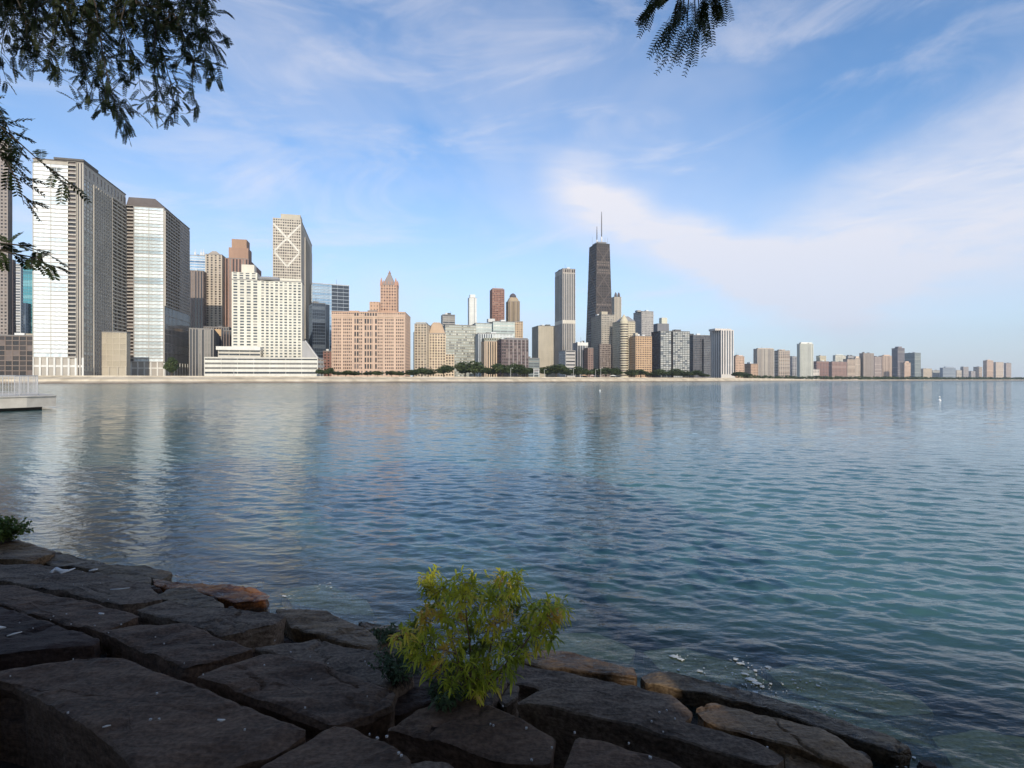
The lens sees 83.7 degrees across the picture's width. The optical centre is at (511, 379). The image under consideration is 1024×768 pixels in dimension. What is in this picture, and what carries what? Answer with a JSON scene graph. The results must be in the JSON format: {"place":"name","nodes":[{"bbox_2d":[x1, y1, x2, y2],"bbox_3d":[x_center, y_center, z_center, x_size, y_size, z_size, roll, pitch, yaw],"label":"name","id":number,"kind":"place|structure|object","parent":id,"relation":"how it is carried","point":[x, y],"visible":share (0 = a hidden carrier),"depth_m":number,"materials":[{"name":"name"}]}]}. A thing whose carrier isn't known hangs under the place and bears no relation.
{"place":"outdoors","nodes":[
{"label":"outdoors","id":0,"kind":"place"},
{"bbox_2d":[0,375,921,383],"bbox_3d":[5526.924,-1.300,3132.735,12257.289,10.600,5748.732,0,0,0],"label":"beach","id":1,"kind":"structure","parent":0,"point":[174,379],"depth_m":531.18,"materials":[{"name":"sand"}]},
{"bbox_2d":[0,380,1023,661],"bbox_3d":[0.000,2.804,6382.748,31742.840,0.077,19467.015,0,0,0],"label":"water","id":2,"kind":"structure","parent":0,"point":[886,510],"depth_m":15.87,"materials":[{"name":"liquid"}]},
{"bbox_2d":[0,393,56,410],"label":"pier","id":3,"kind":"structure","parent":2,"relation":"in","point":[10,402],"depth_m":51.92,"materials":[{"name":"concrete"}]},
{"bbox_2d":[0,375,37,395],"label":"railing","id":4,"kind":"object","parent":3,"relation":"on","point":[24,392],"visible":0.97,"depth_m":58.45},
{"bbox_2d":[84,557,956,767],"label":"foam","id":5,"kind":"object","parent":2,"relation":"on","point":[754,680],"visible":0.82,"depth_m":5.36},
{"bbox_2d":[0,494,1023,767],"bbox_3d":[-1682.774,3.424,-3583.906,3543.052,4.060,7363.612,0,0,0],"label":"embankment ground","id":6,"kind":"structure","parent":0,"point":[956,694],"depth_m":11.50,"materials":[{"name":"liquid"}]},
{"bbox_2d":[0,539,55,565],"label":"stone block","id":7,"kind":"structure","parent":6,"relation":"on","point":[16,552],"depth_m":8.45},
{"bbox_2d":[0,515,33,544],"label":"shore plant","id":8,"kind":"object","parent":7,"relation":"on","point":[8,530],"visible":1,"depth_m":9.06,"materials":[{"name":"green plant"}]},
{"bbox_2d":[0,607,100,670],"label":"stone block","id":9,"kind":"structure","parent":6,"relation":"on","point":[43,641],"depth_m":4.67,"materials":[{"name":"stone"}]},
{"bbox_2d":[0,585,138,654],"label":"stone block","id":10,"kind":"structure","parent":6,"relation":"on","point":[85,617],"depth_m":5.71,"materials":[{"name":"stone"}]},
{"bbox_2d":[0,564,162,614],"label":"stone block","id":11,"kind":"structure","parent":6,"relation":"on","point":[135,597],"depth_m":6.66,"materials":[{"name":"stone"}]},
{"bbox_2d":[45,552,172,585],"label":"stone block","id":12,"kind":"structure","parent":6,"relation":"on","point":[63,561],"depth_m":8.07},
{"bbox_2d":[0,0,234,280],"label":"locust tree","id":13,"kind":"object","parent":6,"relation":"on","point":[163,28],"visible":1,"depth_m":4.07,"materials":[{"name":"green plant"}]},
{"bbox_2d":[94,572,151,586],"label":"stone block","id":14,"kind":"structure","parent":6,"relation":"on","point":[140,578],"depth_m":7.33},
{"bbox_2d":[0,658,305,767],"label":"stone block","id":15,"kind":"structure","parent":6,"relation":"on","point":[40,727],"depth_m":3.10,"materials":[{"name":"stone"}]},
{"bbox_2d":[101,623,252,685],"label":"stone block","id":16,"kind":"structure","parent":6,"relation":"on","point":[196,651],"depth_m":4.68,"materials":[{"name":"stone"}]},
{"bbox_2d":[159,588,223,607],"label":"stone block","id":17,"kind":"structure","parent":6,"relation":"on","point":[190,597],"depth_m":6.73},
{"bbox_2d":[137,600,285,651],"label":"stone block","id":18,"kind":"structure","parent":6,"relation":"on","point":[253,630],"depth_m":5.50,"materials":[{"name":"stone"}]},
{"bbox_2d":[153,579,269,612],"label":"stone block","id":19,"kind":"structure","parent":6,"relation":"on","point":[244,598],"depth_m":7.17,"materials":[{"name":"stone"}]},
{"bbox_2d":[176,567,263,591],"bbox_3d":[-4.298,3.072,8.415,1.612,0.416,0.543,0,0,28],"label":"sunken stone","id":20,"kind":"object","parent":6,"relation":"on","point":[216,575],"visible":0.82,"depth_m":8.36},
{"bbox_2d":[197,654,396,743],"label":"stone block","id":21,"kind":"structure","parent":6,"relation":"on","point":[286,688],"depth_m":3.70,"materials":[{"name":"stone"}]},
{"bbox_2d":[282,584,374,624],"bbox_3d":[-2.375,3.063,7.456,1.724,0.414,0.672,0,0,34],"label":"sunken stone","id":22,"kind":"object","parent":6,"relation":"on","point":[340,603],"visible":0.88,"depth_m":7.42,"materials":[{"name":"stone"}]},
{"bbox_2d":[255,639,414,697],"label":"stone block","id":23,"kind":"structure","parent":6,"relation":"on","point":[341,659],"depth_m":4.53,"materials":[{"name":"stone"}]},
{"bbox_2d":[367,636,426,689],"bbox_3d":[-0.806,2.051,4.167,0.459,0.362,0.441,0,0,0],"label":"weed","id":24,"kind":"object","parent":23,"relation":"on","point":[396,672],"visible":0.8,"depth_m":4.12,"materials":[{"name":"green plant"}]},
{"bbox_2d":[261,726,410,767],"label":"stone block","id":25,"kind":"structure","parent":6,"relation":"on","point":[340,747],"depth_m":2.74,"materials":[{"name":"stone"}]},
{"bbox_2d":[276,609,401,656],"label":"stone block","id":26,"kind":"structure","parent":6,"relation":"on","point":[303,625],"depth_m":5.74,"materials":[{"name":"stone"}]},
{"bbox_2d":[371,622,396,643],"bbox_3d":[-1.204,2.413,5.412,0.250,0.237,0.257,0,0,-22],"label":"weed","id":27,"kind":"object","parent":26,"relation":"on","point":[376,633],"visible":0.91,"depth_m":5.41,"materials":[{"name":"green plant"}]},
{"bbox_2d":[358,622,425,651],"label":"stone block","id":28,"kind":"structure","parent":6,"relation":"on","point":[367,626],"depth_m":6.25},
{"bbox_2d":[394,676,460,725],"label":"stone block","id":29,"kind":"structure","parent":6,"relation":"on","point":[411,701],"depth_m":4.13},
{"bbox_2d":[411,761,453,767],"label":"stone block","id":30,"kind":"structure","parent":6,"relation":"on","point":[427,764],"depth_m":2.68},
{"bbox_2d":[388,698,555,767],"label":"stone block","id":31,"kind":"structure","parent":6,"relation":"on","point":[464,733],"depth_m":3.14,"materials":[{"name":"stone"}]},
{"bbox_2d":[423,670,467,712],"bbox_3d":[-0.399,1.897,3.449,0.267,0.228,0.323,0,0,-20],"label":"weed","id":32,"kind":"object","parent":31,"relation":"on","point":[445,701],"visible":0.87,"depth_m":3.41,"materials":[{"name":"green plant"}]},
{"bbox_2d":[386,564,574,706],"bbox_3d":[-0.182,1.669,3.651,1.246,1.128,0.771,0,0,0],"label":"bush","id":33,"kind":"object","parent":6,"relation":"on","point":[476,686],"visible":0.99,"depth_m":3.56,"materials":[{"name":"green plant"}]},
{"bbox_2d":[481,675,506,708],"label":"stone block","id":34,"kind":"structure","parent":6,"relation":"on","point":[493,701],"depth_m":3.97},
{"bbox_2d":[499,685,518,716],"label":"stone block","id":35,"kind":"structure","parent":6,"relation":"on","point":[508,702],"depth_m":3.95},
{"bbox_2d":[89,571,936,767],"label":"rubble","id":36,"kind":"object","parent":6,"relation":"on","point":[925,764],"visible":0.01,"depth_m":4.15,"materials":[{"name":"stone"}]},
{"bbox_2d":[517,650,636,685],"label":"stone block","id":37,"kind":"structure","parent":6,"relation":"on","point":[576,664],"depth_m":5.32,"materials":[{"name":"stone"}]},
{"bbox_2d":[547,633,634,667],"bbox_3d":[0.830,3.042,6.183,0.986,0.415,0.550,0,0,19],"label":"sunken stone","id":38,"kind":"object","parent":6,"relation":"on","point":[597,646],"visible":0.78,"depth_m":6.09,"materials":[{"name":"stone"}]},
{"bbox_2d":[499,663,692,722],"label":"stone block","id":39,"kind":"structure","parent":6,"relation":"on","point":[532,681],"depth_m":4.46,"materials":[{"name":"stone"}]},
{"bbox_2d":[564,737,680,767],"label":"stone block","id":40,"kind":"structure","parent":6,"relation":"on","point":[586,753],"depth_m":2.81,"materials":[{"name":"stone"}]},
{"bbox_2d":[517,687,783,767],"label":"stone block","id":41,"kind":"structure","parent":6,"relation":"on","point":[560,716],"depth_m":3.51,"materials":[{"name":"stone"}]},
{"bbox_2d":[634,0,733,77],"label":"locust tree","id":42,"kind":"object","parent":6,"relation":"on","point":[699,23],"visible":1,"depth_m":3.01,"materials":[{"name":"green plant"}]},
{"bbox_2d":[643,647,769,695],"bbox_3d":[1.929,3.045,5.751,1.211,0.410,0.606,0,0,25],"label":"sunken stone","id":43,"kind":"object","parent":6,"relation":"on","point":[692,663],"visible":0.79,"depth_m":5.69,"materials":[{"name":"stone"}]},
{"bbox_2d":[640,671,911,767],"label":"stone block","id":44,"kind":"structure","parent":6,"relation":"on","point":[880,749],"depth_m":4.67,"materials":[{"name":"stone"}]},
{"bbox_2d":[696,703,872,767],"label":"stone block","id":45,"kind":"structure","parent":6,"relation":"on","point":[781,737],"depth_m":3.98,"materials":[{"name":"stone"}]},
{"bbox_2d":[784,754,832,767],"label":"stone block","id":46,"kind":"structure","parent":6,"relation":"on","point":[792,761],"depth_m":3.76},
{"bbox_2d":[766,663,933,744],"bbox_3d":[3.120,3.080,5.359,1.354,0.420,0.692,0,0,31],"label":"sunken stone","id":47,"kind":"object","parent":6,"relation":"on","point":[907,713],"visible":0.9,"depth_m":5.26,"materials":[{"name":"stone"}]},
{"bbox_2d":[767,696,942,767],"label":"sunken stone","id":48,"kind":"object","parent":6,"relation":"on","point":[920,750],"visible":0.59,"depth_m":4.70,"materials":[{"name":"stone"}]},
{"bbox_2d":[932,729,1023,767],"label":"sunken stone","id":49,"kind":"object","parent":6,"relation":"on","point":[979,748],"visible":0.99,"depth_m":4.47,"materials":[{"name":"stone"}]},
{"bbox_2d":[0,0,1023,379],"label":"sky","id":50,"kind":"structure","parent":0,"point":[841,177],"materials":[{"name":"blue"}]},
{"bbox_3d":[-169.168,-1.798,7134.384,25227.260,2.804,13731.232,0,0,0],"label":"ground","id":51,"kind":"structure","parent":0,"visible":0},
{"bbox_2d":[0,141,11,334],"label":"residential tower","id":52,"kind":"structure","parent":51,"relation":"on","point":[5,275],"depth_m":539.48,"materials":[{"name":"concrete"}]},
{"bbox_2d":[1,172,6,333],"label":"window","id":53,"kind":"structure","parent":52,"relation":"in","point":[1,172],"depth_m":539.55,"materials":[{"name":"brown glass"}]},
{"bbox_2d":[12,259,15,334],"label":"apartment tower","id":54,"kind":"structure","parent":51,"relation":"on","point":[13,296],"depth_m":640.63,"materials":[{"name":"concrete"}]},
{"bbox_2d":[0,333,32,374],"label":"parking garage","id":55,"kind":"structure","parent":51,"relation":"on","point":[16,353],"depth_m":516.72,"materials":[{"name":"concrete"}]},
{"bbox_2d":[16,264,22,332],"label":"apartment tower","id":56,"kind":"structure","parent":51,"relation":"on","point":[19,298],"depth_m":699.46,"materials":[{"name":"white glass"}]},
{"bbox_2d":[23,265,32,333],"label":"glass tower","id":57,"kind":"structure","parent":51,"relation":"on","point":[28,301],"depth_m":758.19,"materials":[{"name":"glass"}]},
{"bbox_2d":[32,157,126,375],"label":"residential tower","id":58,"kind":"structure","parent":51,"relation":"on","point":[79,309],"depth_m":468.69,"materials":[{"name":"white concrete"}]},
{"bbox_2d":[33,179,124,370],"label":"window","id":59,"kind":"structure","parent":58,"relation":"in","point":[54,352],"depth_m":483.88,"materials":[{"name":"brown glass"}]},
{"bbox_2d":[102,331,130,375],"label":"mechanical block","id":60,"kind":"structure","parent":51,"relation":"on","point":[115,353],"depth_m":502.90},
{"bbox_2d":[125,197,189,375],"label":"residential tower","id":61,"kind":"structure","parent":51,"relation":"on","point":[158,283],"depth_m":558.29,"materials":[{"name":"concrete"}]},
{"bbox_2d":[130,213,187,363],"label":"window","id":62,"kind":"structure","parent":61,"relation":"in","point":[184,316],"depth_m":598.39,"materials":[{"name":"black glass"}]},
{"bbox_2d":[190,249,204,270],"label":"glass tower","id":63,"kind":"structure","parent":51,"relation":"on","point":[197,261],"depth_m":897.61,"materials":[{"name":"glass"}]},
{"bbox_2d":[190,270,206,327],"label":"apartment tower","id":64,"kind":"structure","parent":51,"relation":"on","point":[198,299],"depth_m":758.59,"materials":[{"name":"concrete"}]},
{"bbox_2d":[189,328,218,375],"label":"ribbed block","id":65,"kind":"structure","parent":51,"relation":"on","point":[203,342],"depth_m":585.18,"materials":[{"name":"white paint"}]},
{"bbox_2d":[205,251,225,326],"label":"apartment tower","id":66,"kind":"structure","parent":51,"relation":"on","point":[215,279],"depth_m":778.01,"materials":[{"name":"white paint"}]},
{"bbox_2d":[225,239,260,327],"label":"stepped tower","id":67,"kind":"structure","parent":51,"relation":"on","point":[240,252],"depth_m":796.22,"materials":[{"name":"stone"}]},
{"bbox_2d":[216,264,303,356],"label":"hotel","id":68,"kind":"structure","parent":51,"relation":"on","point":[267,316],"depth_m":591.11,"materials":[{"name":"beige concrete"}]},
{"bbox_2d":[233,274,300,356],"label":"window","id":69,"kind":"structure","parent":68,"relation":"in","point":[257,274],"depth_m":591.85,"materials":[{"name":"black glass"}]},
{"bbox_2d":[204,357,323,375],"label":"podium terrace","id":70,"kind":"structure","parent":51,"relation":"on","point":[266,366],"depth_m":547.73,"materials":[{"name":"white concrete"}]},
{"bbox_2d":[273,214,311,343],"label":"braced tower","id":71,"kind":"structure","parent":51,"relation":"on","point":[292,251],"depth_m":688.19,"materials":[{"name":"beige concrete"}]},
{"bbox_2d":[273,241,299,278],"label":"window","id":72,"kind":"structure","parent":71,"relation":"in","point":[285,241],"depth_m":686.06,"materials":[{"name":"glass"}]},
{"bbox_2d":[309,301,329,357],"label":"glass tower","id":73,"kind":"structure","parent":51,"relation":"on","point":[319,328],"depth_m":717.45,"materials":[{"name":"glass"}]},
{"bbox_2d":[310,280,348,350],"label":"glass tower","id":74,"kind":"structure","parent":51,"relation":"on","point":[335,297],"depth_m":789.96,"materials":[{"name":"glass"}]},
{"bbox_2d":[331,302,410,376],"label":"brick building","id":75,"kind":"structure","parent":51,"relation":"on","point":[374,338],"depth_m":647.08,"materials":[{"name":"brick"}]},
{"bbox_2d":[334,319,403,374],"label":"window","id":76,"kind":"structure","parent":75,"relation":"in","point":[358,322],"depth_m":647.02,"materials":[{"name":"grey glass"}]},
{"bbox_2d":[380,271,398,311],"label":"spired tower","id":77,"kind":"structure","parent":51,"relation":"on","point":[389,294],"depth_m":699.21,"materials":[{"name":"stone"}]},
{"bbox_2d":[414,322,429,376],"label":"apartment building","id":78,"kind":"structure","parent":51,"relation":"on","point":[421,343],"depth_m":719.65,"materials":[{"name":"concrete"}]},
{"bbox_2d":[429,322,453,376],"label":"apartment building","id":79,"kind":"structure","parent":51,"relation":"on","point":[439,356],"depth_m":743.15,"materials":[{"name":"white paint"}]},
{"bbox_2d":[443,324,475,376],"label":"office block","id":80,"kind":"structure","parent":51,"relation":"on","point":[460,342],"depth_m":805.10,"materials":[{"name":"white paint"}]},
{"bbox_2d":[446,339,474,375],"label":"window","id":81,"kind":"structure","parent":80,"relation":"in","point":[472,339],"depth_m":805.03,"materials":[{"name":"glass"}]},
{"bbox_2d":[468,294,476,324],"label":"slender tower","id":82,"kind":"structure","parent":51,"relation":"on","point":[472,309],"depth_m":1502.30,"materials":[{"name":"white paint"}]},
{"bbox_2d":[481,338,500,376],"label":"ribbed block","id":83,"kind":"structure","parent":51,"relation":"on","point":[488,352],"depth_m":701.67,"materials":[{"name":"concrete"}]},
{"bbox_2d":[475,332,512,376],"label":"clinic building","id":84,"kind":"structure","parent":51,"relation":"on","point":[479,337],"depth_m":785.62,"materials":[{"name":"white paint"}]},
{"bbox_2d":[490,288,504,320],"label":"round tower","id":85,"kind":"structure","parent":51,"relation":"on","point":[497,304],"depth_m":1253.78,"materials":[{"name":"brick"}]},
{"bbox_2d":[487,319,514,337],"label":"hospital building","id":86,"kind":"structure","parent":51,"relation":"on","point":[504,326],"depth_m":874.18,"materials":[{"name":"white paint"}]},
{"bbox_2d":[497,338,528,376],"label":"office block","id":87,"kind":"structure","parent":51,"relation":"on","point":[512,350],"depth_m":684.30,"materials":[{"name":"concrete"}]},
{"bbox_2d":[506,293,519,321],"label":"domed tower","id":88,"kind":"structure","parent":51,"relation":"on","point":[512,308],"depth_m":1303.53,"materials":[{"name":"beige stone"}]},
{"bbox_2d":[532,324,554,376],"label":"apartment tower","id":89,"kind":"structure","parent":51,"relation":"on","point":[543,343],"depth_m":1004.52,"materials":[{"name":"white paint"}]},
{"bbox_2d":[555,267,575,376],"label":"skyscraper","id":90,"kind":"structure","parent":51,"relation":"on","point":[565,321],"depth_m":964.10,"materials":[{"name":"white paint"}]},
{"bbox_2d":[558,350,575,376],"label":"podium terrace","id":91,"kind":"structure","parent":51,"relation":"on","point":[567,358],"depth_m":902.35,"materials":[{"name":"concrete"}]},
{"bbox_2d":[573,341,587,376],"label":"office block","id":92,"kind":"structure","parent":51,"relation":"on","point":[578,347],"depth_m":901.45,"materials":[{"name":"white paint"}]},
{"bbox_2d":[586,212,611,347],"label":"skyscraper","id":93,"kind":"structure","parent":51,"relation":"on","point":[599,298],"depth_m":1462.79,"materials":[{"name":"brown glass"}]},
{"bbox_2d":[591,312,613,376],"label":"apartment tower","id":94,"kind":"structure","parent":51,"relation":"on","point":[601,334],"depth_m":942.44,"materials":[{"name":"white paint"}]},
{"bbox_2d":[591,317,611,376],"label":"window","id":95,"kind":"structure","parent":94,"relation":"in","point":[594,317],"depth_m":934.76,"materials":[{"name":"black glass"}]},
{"bbox_2d":[612,292,620,321],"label":"slender tower","id":96,"kind":"structure","parent":51,"relation":"on","point":[616,305],"depth_m":1552.50,"materials":[{"name":"white paint"}]},
{"bbox_2d":[612,315,634,376],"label":"apartment tower","id":97,"kind":"structure","parent":51,"relation":"on","point":[623,328],"depth_m":903.01,"materials":[{"name":"beige concrete"}]},
{"bbox_2d":[630,333,651,377],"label":"brick building","id":98,"kind":"structure","parent":51,"relation":"on","point":[641,352],"depth_m":883.60,"materials":[{"name":"brick"}]},
{"bbox_2d":[633,310,653,335],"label":"apartment tower","id":99,"kind":"structure","parent":51,"relation":"on","point":[643,320],"depth_m":1154.07,"materials":[{"name":"white paint"}]},
{"bbox_2d":[651,318,670,377],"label":"glass slab","id":100,"kind":"structure","parent":51,"relation":"on","point":[661,344],"depth_m":934.28,"materials":[{"name":"glass"}]},
{"bbox_2d":[671,329,689,377],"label":"glass slab","id":101,"kind":"structure","parent":51,"relation":"on","point":[680,349],"depth_m":953.78,"materials":[{"name":"glass"}]},
{"bbox_2d":[671,332,688,376],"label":"window","id":102,"kind":"structure","parent":101,"relation":"in","point":[679,358],"depth_m":953.66,"materials":[{"name":"glass"}]},
{"bbox_2d":[690,334,710,377],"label":"glass slab","id":103,"kind":"structure","parent":51,"relation":"on","point":[700,352],"depth_m":1021.16,"materials":[{"name":"glass"}]},
{"bbox_2d":[695,339,709,377],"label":"window","id":104,"kind":"structure","parent":103,"relation":"in","point":[700,351],"depth_m":1021.14,"materials":[{"name":"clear glass"}]},
{"bbox_2d":[709,328,734,377],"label":"fluted tower","id":105,"kind":"structure","parent":51,"relation":"on","point":[722,353],"depth_m":1084.70,"materials":[{"name":"concrete"}]},
{"bbox_2d":[753,348,773,378],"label":"apartment tower","id":106,"kind":"structure","parent":51,"relation":"on","point":[763,358],"depth_m":1506.31,"materials":[{"name":"concrete"}]},
{"bbox_2d":[774,349,789,378],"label":"apartment tower","id":107,"kind":"structure","parent":51,"relation":"on","point":[781,362],"depth_m":1604.46,"materials":[{"name":"concrete"}]},
{"bbox_2d":[797,342,812,378],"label":"apartment tower","id":108,"kind":"structure","parent":51,"relation":"on","point":[804,359],"depth_m":1806.18,"materials":[{"name":"concrete"}]},
{"bbox_2d":[813,360,828,379],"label":"brick building","id":109,"kind":"structure","parent":51,"relation":"on","point":[822,366],"depth_m":2006.51,"materials":[{"name":"brick"}]},
{"bbox_2d":[829,361,846,379],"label":"brick building","id":110,"kind":"structure","parent":51,"relation":"on","point":[839,368],"depth_m":2107.92,"materials":[{"name":"brown brick"}]},
{"bbox_2d":[859,352,873,379],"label":"apartment tower","id":111,"kind":"structure","parent":51,"relation":"on","point":[867,364],"depth_m":2306.95,"materials":[{"name":"concrete"}]},
{"bbox_2d":[737,375,1023,379],"bbox_3d":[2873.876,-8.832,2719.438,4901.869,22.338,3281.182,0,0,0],"label":"woods","id":112,"kind":"object","parent":51,"relation":"on","point":[897,378],"visible":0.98,"depth_m":1940.08,"materials":[{"name":"green plant"}]},
{"bbox_2d":[878,355,891,379],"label":"apartment building","id":113,"kind":"structure","parent":51,"relation":"on","point":[887,365],"depth_m":2606.52,"materials":[{"name":"concrete"}]},
{"bbox_2d":[892,346,904,379],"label":"glass tower","id":114,"kind":"structure","parent":51,"relation":"on","point":[898,355],"depth_m":2706.37,"materials":[{"name":"glass"}]},
{"bbox_2d":[905,352,920,379],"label":"glass tower","id":115,"kind":"structure","parent":51,"relation":"on","point":[913,359],"depth_m":2806.58,"materials":[{"name":"glass"}]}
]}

